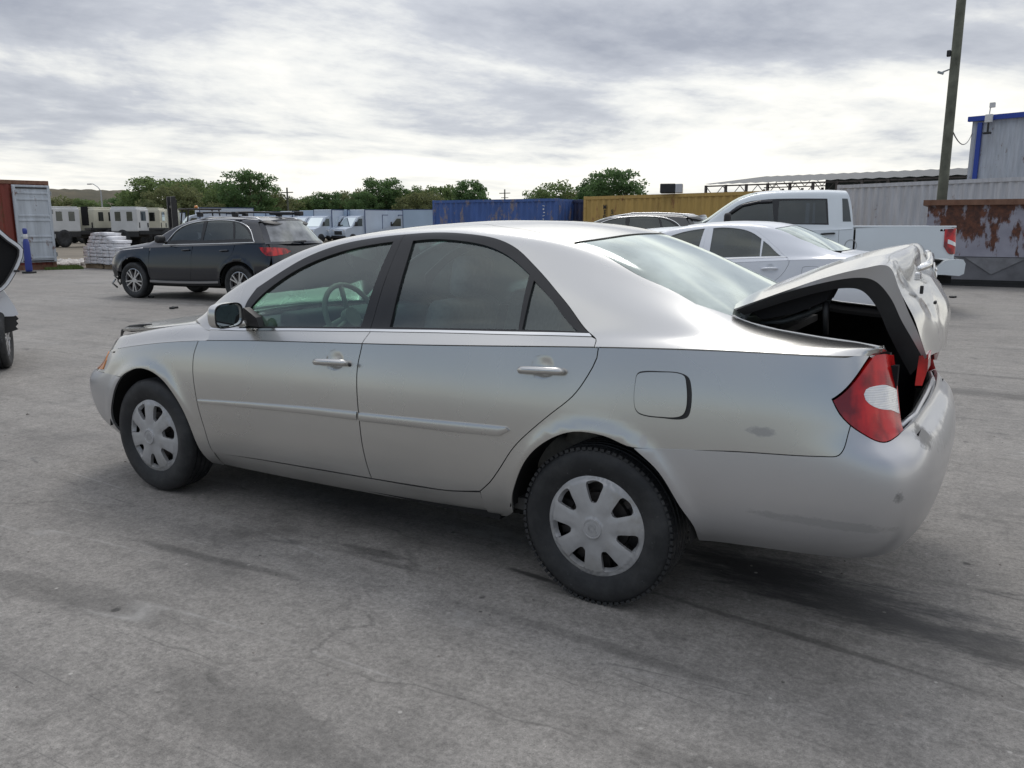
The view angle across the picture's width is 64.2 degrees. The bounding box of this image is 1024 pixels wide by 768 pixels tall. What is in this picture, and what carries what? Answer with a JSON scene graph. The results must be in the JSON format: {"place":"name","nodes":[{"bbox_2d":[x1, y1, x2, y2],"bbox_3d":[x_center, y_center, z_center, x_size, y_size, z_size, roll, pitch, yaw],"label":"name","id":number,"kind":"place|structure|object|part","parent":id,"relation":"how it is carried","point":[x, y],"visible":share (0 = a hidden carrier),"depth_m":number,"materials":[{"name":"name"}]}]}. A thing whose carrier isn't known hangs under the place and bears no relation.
{"place":"outdoors","nodes":[
{"label":"outdoors","id":0,"kind":"place"},
{"bbox_2d":[50,189,132,205],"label":"hill","id":1,"kind":"structure","parent":0,"point":[88,194],"depth_m":289.12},
{"bbox_2d":[97,232,120,235],"bbox_3d":[-13.751,-5.111,27.844,0.437,0.136,0.644,7,11,34],"label":"bag","id":2,"kind":"object","parent":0,"point":[108,234],"visible":0.96,"depth_m":27.65,"materials":[{"name":"plastic"}]},
{"bbox_2d":[115,247,139,250],"bbox_3d":[-12.834,-4.501,27.221,0.436,0.136,0.644,10,17,36],"label":"bag","id":3,"kind":"object","parent":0,"point":[116,249],"visible":0.39,"depth_m":27.05,"materials":[{"name":"plastic"}]},
{"bbox_2d":[56,237,346,267],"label":"dirt lot","id":4,"kind":"structure","parent":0,"point":[73,251],"depth_m":45.69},
{"bbox_2d":[57,258,87,265],"bbox_3d":[-16.638,-4.574,30.768,2.294,0.317,2.127,7,13,30],"label":"rubble","id":5,"kind":"object","parent":4,"relation":"on","point":[60,261],"visible":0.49,"depth_m":30.07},
{"bbox_2d":[72,237,83,242],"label":"military truck","id":6,"kind":"object","parent":4,"relation":"on","point":[76,240],"visible":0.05,"depth_m":66.35,"materials":[{"name":"grey paint"}]},
{"bbox_2d":[51,206,111,247],"bbox_3d":[-29.094,-10.553,54.872,1.868,2.640,4.407,10,15,41],"label":"military truck","id":7,"kind":"object","parent":4,"relation":"on","point":[66,224],"visible":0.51,"depth_m":53.49,"materials":[{"name":"grey paint"}]},
{"bbox_2d":[76,207,110,244],"bbox_3d":[-27.925,-10.994,57.035,1.868,2.675,4.407,5,12,26],"label":"military truck","id":8,"kind":"object","parent":4,"relation":"on","point":[94,217],"visible":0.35,"depth_m":55.15,"materials":[{"name":"beige paint"}]},
{"bbox_2d":[87,183,102,206],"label":"street lamp","id":9,"kind":"object","parent":4,"relation":"on","point":[100,193],"visible":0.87,"depth_m":94.44,"materials":[{"name":"grey metal"}]},
{"bbox_2d":[113,190,142,206],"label":"tree","id":10,"kind":"object","parent":4,"relation":"on","point":[120,203],"visible":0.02,"depth_m":127.15,"materials":[{"name":"green plant"}]},
{"bbox_2d":[110,207,168,245],"bbox_3d":[-24.570,-10.587,55.045,4.407,2.640,1.868,0,11,-1],"label":"military truck","id":11,"kind":"object","parent":4,"relation":"on","point":[131,223],"visible":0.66,"depth_m":54.18,"materials":[{"name":"grey paint"}]},
{"bbox_2d":[141,208,166,243],"bbox_3d":[-24.566,-11.205,58.207,4.407,2.640,1.868,-2,11,-9],"label":"military truck","id":12,"kind":"object","parent":4,"relation":"on","point":[157,217],"visible":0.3,"depth_m":57.23,"materials":[{"name":"beige paint"}]},
{"bbox_2d":[114,176,205,214],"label":"tree","id":13,"kind":"object","parent":4,"relation":"on","point":[137,183],"visible":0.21,"depth_m":102.34,"materials":[{"name":"green plant"}]},
{"bbox_2d":[164,209,179,227],"bbox_3d":[-25.924,-12.288,63.753,4.407,2.640,1.868,-9,14,-39],"label":"military truck","id":14,"kind":"object","parent":4,"relation":"on","point":[167,217],"visible":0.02,"depth_m":62.27,"materials":[{"name":"beige paint"}]},
{"bbox_2d":[134,181,225,216],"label":"tree","id":15,"kind":"object","parent":4,"relation":"on","point":[191,199],"visible":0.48,"depth_m":89.58,"materials":[{"name":"green plant"}]},
{"bbox_2d":[180,212,185,221],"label":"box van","id":16,"kind":"object","parent":4,"relation":"on","point":[183,216],"visible":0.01,"depth_m":86.81,"materials":[{"name":"white metal"}]},
{"bbox_2d":[174,178,221,206],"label":"tree","id":17,"kind":"object","parent":4,"relation":"on","point":[201,184],"visible":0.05,"depth_m":109.47,"materials":[{"name":"green plant"}]},
{"bbox_2d":[182,207,253,223],"bbox_3d":[-23.125,-12.150,62.734,6.100,2.760,2.360,-6,13,-29],"label":"box van","id":18,"kind":"object","parent":4,"relation":"on","point":[223,209],"visible":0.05,"depth_m":61.91,"materials":[{"name":"white metal"}]},
{"bbox_2d":[199,180,242,207],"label":"tree","id":19,"kind":"object","parent":4,"relation":"on","point":[209,196],"visible":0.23,"depth_m":101.95,"materials":[{"name":"green plant"}]},
{"bbox_2d":[213,167,282,211],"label":"tree","id":20,"kind":"object","parent":4,"relation":"on","point":[246,186],"visible":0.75,"depth_m":95.98,"materials":[{"name":"green plant"}]},
{"bbox_2d":[254,211,278,216],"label":"box van","id":21,"kind":"object","parent":4,"relation":"on","point":[260,214],"visible":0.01,"depth_m":80.14,"materials":[{"name":"white metal"}]},
{"bbox_2d":[248,190,304,210],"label":"tree","id":22,"kind":"object","parent":4,"relation":"on","point":[281,196],"visible":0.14,"depth_m":108.07,"materials":[{"name":"green plant"}]},
{"bbox_2d":[281,188,292,210],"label":"power pole","id":23,"kind":"object","parent":4,"relation":"on","point":[286,192],"visible":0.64,"depth_m":104.31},
{"bbox_2d":[280,211,298,217],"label":"box van","id":24,"kind":"object","parent":4,"relation":"on","point":[294,216],"visible":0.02,"depth_m":77.91,"materials":[{"name":"white metal"}]},
{"bbox_2d":[291,196,328,210],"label":"tree","id":25,"kind":"object","parent":4,"relation":"on","point":[307,200],"visible":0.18,"depth_m":109.81,"materials":[{"name":"green plant"}]},
{"bbox_2d":[295,210,331,239],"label":"box van","id":26,"kind":"object","parent":4,"relation":"on","point":[306,215],"visible":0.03,"depth_m":74.03,"materials":[{"name":"white metal"}]},
{"bbox_2d":[307,209,343,241],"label":"box van","id":27,"kind":"object","parent":4,"relation":"on","point":[320,222],"visible":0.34,"depth_m":69.72,"materials":[{"name":"white metal"}]},
{"bbox_2d":[309,190,348,209],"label":"tree","id":28,"kind":"object","parent":4,"relation":"on","point":[320,201],"visible":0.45,"depth_m":106.30,"materials":[{"name":"green plant"}]},
{"bbox_2d":[323,210,349,241],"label":"box van","id":29,"kind":"object","parent":4,"relation":"on","point":[336,225],"visible":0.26,"depth_m":70.03,"materials":[{"name":"white metal"}]},
{"bbox_2d":[323,188,365,209],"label":"tree","id":30,"kind":"object","parent":4,"relation":"on","point":[345,194],"visible":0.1,"depth_m":110.02,"materials":[{"name":"green plant"}]},
{"bbox_2d":[331,209,387,239],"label":"box van","id":31,"kind":"object","parent":4,"relation":"on","point":[360,222],"visible":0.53,"depth_m":69.83,"materials":[{"name":"white metal"}]},
{"bbox_2d":[344,191,382,209],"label":"tree","id":32,"kind":"object","parent":4,"relation":"on","point":[358,201],"visible":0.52,"depth_m":102.66,"materials":[{"name":"green plant"}]},
{"bbox_2d":[360,176,409,209],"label":"tree","id":33,"kind":"object","parent":4,"relation":"on","point":[387,190],"visible":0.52,"depth_m":105.94,"materials":[{"name":"green plant"}]},
{"bbox_2d":[387,210,401,226],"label":"box van","id":34,"kind":"object","parent":4,"relation":"on","point":[392,215],"visible":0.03,"depth_m":71.66,"materials":[{"name":"white metal"}]},
{"bbox_2d":[379,187,422,208],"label":"tree","id":35,"kind":"object","parent":4,"relation":"on","point":[411,192],"visible":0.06,"depth_m":107.99,"materials":[{"name":"green plant"}]},
{"bbox_2d":[380,209,432,230],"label":"box van","id":36,"kind":"object","parent":4,"relation":"on","point":[408,218],"visible":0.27,"depth_m":68.65,"materials":[{"name":"white metal"}]},
{"bbox_2d":[390,189,444,209],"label":"tree","id":37,"kind":"object","parent":4,"relation":"on","point":[416,201],"visible":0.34,"depth_m":102.62,"materials":[{"name":"green plant"}]},
{"bbox_2d":[411,184,457,199],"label":"tree","id":38,"kind":"object","parent":4,"relation":"on","point":[446,191],"visible":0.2,"depth_m":109.26,"materials":[{"name":"green plant"}]},
{"bbox_2d":[452,179,490,199],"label":"tree","id":39,"kind":"object","parent":4,"relation":"on","point":[478,190],"visible":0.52,"depth_m":98.48,"materials":[{"name":"green plant"}]},
{"bbox_2d":[0,268,1023,767],"bbox_3d":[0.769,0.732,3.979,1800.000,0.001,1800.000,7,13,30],"label":"ground","id":40,"kind":"structure","parent":0,"point":[136,610],"depth_m":3.09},
{"bbox_2d":[0,229,23,367],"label":"damaged white car","id":41,"kind":"object","parent":40,"relation":"on","point":[11,253],"visible":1,"depth_m":8.30,"materials":[{"name":"paint"}]},
{"bbox_3d":[-5.425,-1.228,8.015,1.104,0.837,0.100,-8,14,-35],"label":"open door","id":42,"kind":"part","parent":41,"relation":"part of","materials":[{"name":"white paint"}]},
{"bbox_2d":[0,179,57,269],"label":"shipping container","id":43,"kind":"object","parent":40,"relation":"on","point":[25,204],"visible":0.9,"depth_m":26.82,"materials":[{"name":"red metal"}]},
{"bbox_2d":[11,184,57,262],"bbox_3d":[-15.726,-5.279,26.928,0.080,2.500,1.162,10,15,42],"label":"folded door","id":44,"kind":"structure","parent":43,"relation":"in","point":[33,211],"depth_m":26.92,"materials":[{"name":"grey paint"}]},
{"bbox_2d":[22,228,36,273],"bbox_3d":[-14.951,-4.105,25.151,0.310,1.378,0.248,3,11,14],"label":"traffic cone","id":45,"kind":"object","parent":40,"relation":"on","point":[27,258],"visible":1,"depth_m":25.11,"materials":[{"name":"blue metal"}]},
{"bbox_2d":[44,264,83,269],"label":"grass","id":46,"kind":"structure","parent":40,"relation":"on","point":[65,267],"depth_m":27.55,"materials":[{"name":"green plant"}]},
{"bbox_2d":[51,195,82,206],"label":"tree","id":47,"kind":"object","parent":40,"relation":"on","point":[58,202],"visible":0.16,"depth_m":148.79,"materials":[{"name":"green plant"}]},
{"bbox_2d":[67,198,104,206],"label":"tree","id":48,"kind":"object","parent":40,"relation":"on","point":[79,203],"visible":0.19,"depth_m":147.90,"materials":[{"name":"green plant"}]},
{"bbox_2d":[86,264,105,268],"bbox_3d":[-14.090,-4.150,28.592,1.150,0.136,1.150,8,14,36],"label":"pallet","id":49,"kind":"object","parent":40,"relation":"on","point":[100,266],"visible":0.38,"depth_m":28.06,"materials":[{"name":"brown wood"}]},
{"bbox_2d":[103,197,119,206],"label":"tree","id":50,"kind":"object","parent":40,"relation":"on","point":[114,200],"visible":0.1,"depth_m":147.99,"materials":[{"name":"green plant"}]},
{"bbox_2d":[166,196,220,230],"bbox_3d":[-13.738,-6.534,34.331,3.400,2.625,1.160,-8,14,-37],"label":"forklift","id":51,"kind":"object","parent":40,"relation":"on","point":[172,210],"visible":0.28,"depth_m":33.89,"materials":[{"name":"black metal"}]},
{"bbox_2d":[112,211,322,297],"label":"parked suv","id":52,"kind":"object","parent":40,"relation":"on","point":[230,253],"visible":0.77,"depth_m":15.85,"materials":[{"name":"black paint"}]},
{"bbox_3d":[-6.618,-2.660,16.228,1.342,1.215,0.412,5,12,24],"label":"front door","id":53,"kind":"part","parent":52,"relation":"part of","materials":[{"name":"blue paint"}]},
{"bbox_3d":[-5.834,-2.919,15.806,2.344,0.485,0.230,5,12,24],"label":"window frame","id":54,"kind":"part","parent":52,"relation":"part of","materials":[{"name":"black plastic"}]},
{"bbox_3d":[-5.723,-2.583,15.792,1.136,1.198,0.367,5,12,24],"label":"rear door","id":55,"kind":"part","parent":52,"relation":"part of","materials":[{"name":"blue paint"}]},
{"bbox_3d":[-4.237,-2.980,15.876,0.423,0.415,1.508,5,12,24],"label":"rear window","id":56,"kind":"part","parent":52,"relation":"part of","materials":[{"name":"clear glass"}]},
{"bbox_2d":[432,198,573,224],"bbox_3d":[-0.280,-7.219,37.922,6.665,2.595,2.448,6,13,30],"label":"shipping container","id":57,"kind":"object","parent":40,"relation":"on","point":[464,211],"visible":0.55,"depth_m":36.53,"materials":[{"name":"blue metal"}]},
{"bbox_2d":[4,386,1012,743],"bbox_3d":[0.672,0.379,5.757,9.912,0.012,8.988,7,13,30],"label":"grit","id":58,"kind":"object","parent":40,"relation":"on","point":[586,624],"visible":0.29,"depth_m":3.52,"materials":[{"name":"gravel"}]},
{"bbox_2d":[90,220,955,605],"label":"silver sedan","id":59,"kind":"object","parent":40,"relation":"on","point":[612,412],"visible":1,"depth_m":3.30,"materials":[{"name":"paint"}]},
{"bbox_3d":[-1.088,-0.166,4.065,1.178,1.144,0.366,7,13,30],"label":"front door","id":60,"kind":"part","parent":59,"relation":"part of","materials":[{"name":"silver metal"}]},
{"bbox_3d":[-0.330,-0.408,5.304,1.178,1.144,0.366,7,13,30],"label":"front door","id":61,"kind":"part","parent":59,"relation":"part of","materials":[{"name":"clear glass"}]},
{"bbox_3d":[-0.119,-0.082,3.500,1.167,1.111,0.367,7,13,30],"label":"rear door","id":62,"kind":"part","parent":59,"relation":"part of","materials":[{"name":"silver metal"}]},
{"bbox_3d":[0.867,-0.518,3.674,0.783,0.302,1.217,7,13,30],"label":"rear window","id":63,"kind":"part","parent":59,"relation":"part of","materials":[{"name":"clear glass"}]},
{"bbox_2d":[522,190,535,198],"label":"tree","id":64,"kind":"object","parent":40,"relation":"on","point":[525,194],"visible":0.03,"depth_m":108.65,"materials":[{"name":"green plant"}]},
{"bbox_2d":[527,179,577,199],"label":"tree","id":65,"kind":"object","parent":40,"relation":"on","point":[541,193],"visible":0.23,"depth_m":98.68,"materials":[{"name":"green plant"}]},
{"bbox_2d":[562,190,579,198],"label":"tree","id":66,"kind":"object","parent":40,"relation":"on","point":[575,193],"visible":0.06,"depth_m":101.17,"materials":[{"name":"green plant"}]},
{"bbox_2d":[573,200,583,220],"bbox_3d":[4.297,-6.894,36.361,2.444,2.555,4.030,-8,14,-35],"label":"shipping container","id":67,"kind":"object","parent":40,"relation":"on","point":[578,205],"visible":0.04,"depth_m":36.07,"materials":[{"name":"metal"}]},
{"bbox_2d":[573,178,607,199],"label":"tree","id":68,"kind":"object","parent":40,"relation":"on","point":[580,195],"visible":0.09,"depth_m":93.58,"materials":[{"name":"green plant"}]},
{"bbox_2d":[579,167,649,199],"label":"tree","id":69,"kind":"object","parent":40,"relation":"on","point":[619,184],"visible":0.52,"depth_m":87.68,"materials":[{"name":"green plant"}]},
{"bbox_2d":[595,212,706,232],"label":"parked suv","id":70,"kind":"object","parent":40,"relation":"on","point":[646,220],"visible":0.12,"depth_m":17.78,"materials":[{"name":"white paint"}]},
{"bbox_3d":[1.910,-3.130,18.327,1.342,1.288,0.412,5,12,25],"label":"front door","id":71,"kind":"part","parent":70,"relation":"part of","materials":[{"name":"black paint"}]},
{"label":"rear door","id":72,"kind":"part","parent":70,"relation":"part of","materials":[{"name":"black paint"}]},
{"bbox_3d":[2.693,-3.407,17.896,2.344,0.514,0.230,5,12,25],"label":"window frame","id":73,"kind":"part","parent":70,"relation":"part of","materials":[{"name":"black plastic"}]},
{"bbox_3d":[4.290,-3.469,17.958,0.423,0.440,1.508,5,12,25],"label":"rear window","id":74,"kind":"part","parent":70,"relation":"part of","materials":[{"name":"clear glass"}]},
{"bbox_2d":[583,190,771,221],"bbox_3d":[6.630,-5.890,31.121,2.444,2.595,8.343,-10,15,-43],"label":"shipping container","id":75,"kind":"object","parent":40,"relation":"on","point":[595,208],"visible":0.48,"depth_m":30.45,"materials":[{"name":"yellow metal"}]},
{"bbox_2d":[660,183,682,193],"bbox_3d":[5.859,-7.175,29.958,0.805,0.340,0.600,3,11,14],"label":"junk box","id":76,"kind":"object","parent":75,"relation":"on","point":[671,188],"visible":0.97,"depth_m":29.68,"materials":[{"name":"black plastic"}]},
{"bbox_2d":[661,221,874,304],"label":"white sedan","id":77,"kind":"object","parent":40,"relation":"on","point":[778,252],"visible":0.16,"depth_m":10.38,"materials":[{"name":"paint"}]},
{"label":"front door","id":78,"kind":"part","parent":77,"relation":"part of","materials":[{"name":"white paint"}]},
{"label":"rear door","id":79,"kind":"part","parent":77,"relation":"part of","materials":[{"name":"white paint"}]},
{"bbox_3d":[3.985,-1.917,10.703,0.783,0.308,1.217,7,13,31],"label":"rear window","id":80,"kind":"part","parent":77,"relation":"part of","materials":[{"name":"clear glass"}]},
{"bbox_2d":[648,190,965,283],"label":"pickup truck","id":81,"kind":"object","parent":40,"relation":"on","point":[827,213],"visible":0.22,"depth_m":14.18,"materials":[{"name":"white paint"}]},
{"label":"front door","id":82,"kind":"part","parent":81,"relation":"part of","materials":[{"name":"white paint"}]},
{"bbox_3d":[4.659,-3.041,14.418,1.776,0.460,0.175,3,11,14],"label":"window frame","id":83,"kind":"part","parent":81,"relation":"part of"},
{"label":"rear door","id":84,"kind":"part","parent":81,"relation":"part of","materials":[{"name":"white paint"}]},
{"bbox_2d":[837,177,1023,225],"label":"shipping container","id":85,"kind":"object","parent":40,"relation":"on","point":[890,204],"visible":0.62,"depth_m":27.75,"materials":[{"name":"white metal"}]},
{"bbox_2d":[936,0,965,199],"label":"utility pole","id":86,"kind":"object","parent":40,"relation":"on","point":[954,53],"visible":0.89,"depth_m":21.80,"materials":[{"name":"brown wood"}]},
{"bbox_2d":[953,133,971,144],"bbox_3d":[18.627,-10.309,33.517,0.034,2.484,27.547,6,13,29],"label":"slack cable","id":87,"kind":"object","parent":86,"relation":"attached to","point":[959,142],"visible":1,"depth_m":29.10,"materials":[{"name":"black plastic"}]},
{"bbox_2d":[923,199,1023,287],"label":"dumpster","id":88,"kind":"object","parent":40,"relation":"on","point":[989,249],"visible":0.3,"depth_m":19.65,"materials":[{"name":"paint"}]},
{"bbox_2d":[967,112,1023,178],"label":"warehouse","id":89,"kind":"structure","parent":40,"relation":"on","point":[998,152],"depth_m":44.17,"materials":[{"name":"metal"}]},
{"bbox_2d":[982,102,995,133],"bbox_3d":[25.663,-14.286,43.881,0.300,1.620,0.430,-9,14,-39],"label":"security light","id":90,"kind":"object","parent":89,"relation":"attached to","point":[988,118],"visible":1,"depth_m":43.86,"materials":[{"name":"white plastic"}]},
{"bbox_2d":[0,0,1023,199],"label":"sky","id":91,"kind":"structure","parent":0,"point":[325,96],"materials":[{"name":"grey"}]},
{"bbox_2d":[704,168,967,192],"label":"open shed","id":92,"kind":"structure","parent":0,"point":[832,181],"depth_m":71.54,"materials":[{"name":"metal"}]},
{"bbox_3d":[-13.179,-4.551,27.472,0.434,0.144,0.642,9,15,34],"label":"bag","id":93,"kind":"object","parent":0,"visible":0},
{"bbox_2d":[106,243,130,246],"bbox_3d":[-13.317,-4.696,27.598,0.437,0.136,0.644,9,14,35],"label":"bag","id":94,"kind":"object","parent":93,"relation":"on","point":[115,245],"visible":0.87,"depth_m":27.41,"materials":[{"name":"plastic"}]},
{"bbox_2d":[107,240,131,243],"bbox_3d":[-13.236,-4.799,27.517,0.436,0.136,0.644,8,14,33],"label":"bag","id":95,"kind":"object","parent":94,"relation":"on","point":[119,241],"visible":1,"depth_m":27.34,"materials":[{"name":"plastic"}]},
{"bbox_3d":[-13.590,-4.851,27.773,0.437,0.136,0.644,6,12,35],"label":"bag","id":96,"kind":"object","parent":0,"visible":0},
{"bbox_2d":[102,236,125,239],"bbox_3d":[-13.509,-4.954,27.693,0.436,0.136,0.644,9,17,36],"label":"bag","id":97,"kind":"object","parent":96,"relation":"on","point":[113,237],"visible":0.98,"depth_m":27.55,"materials":[{"name":"plastic"}]}
]}

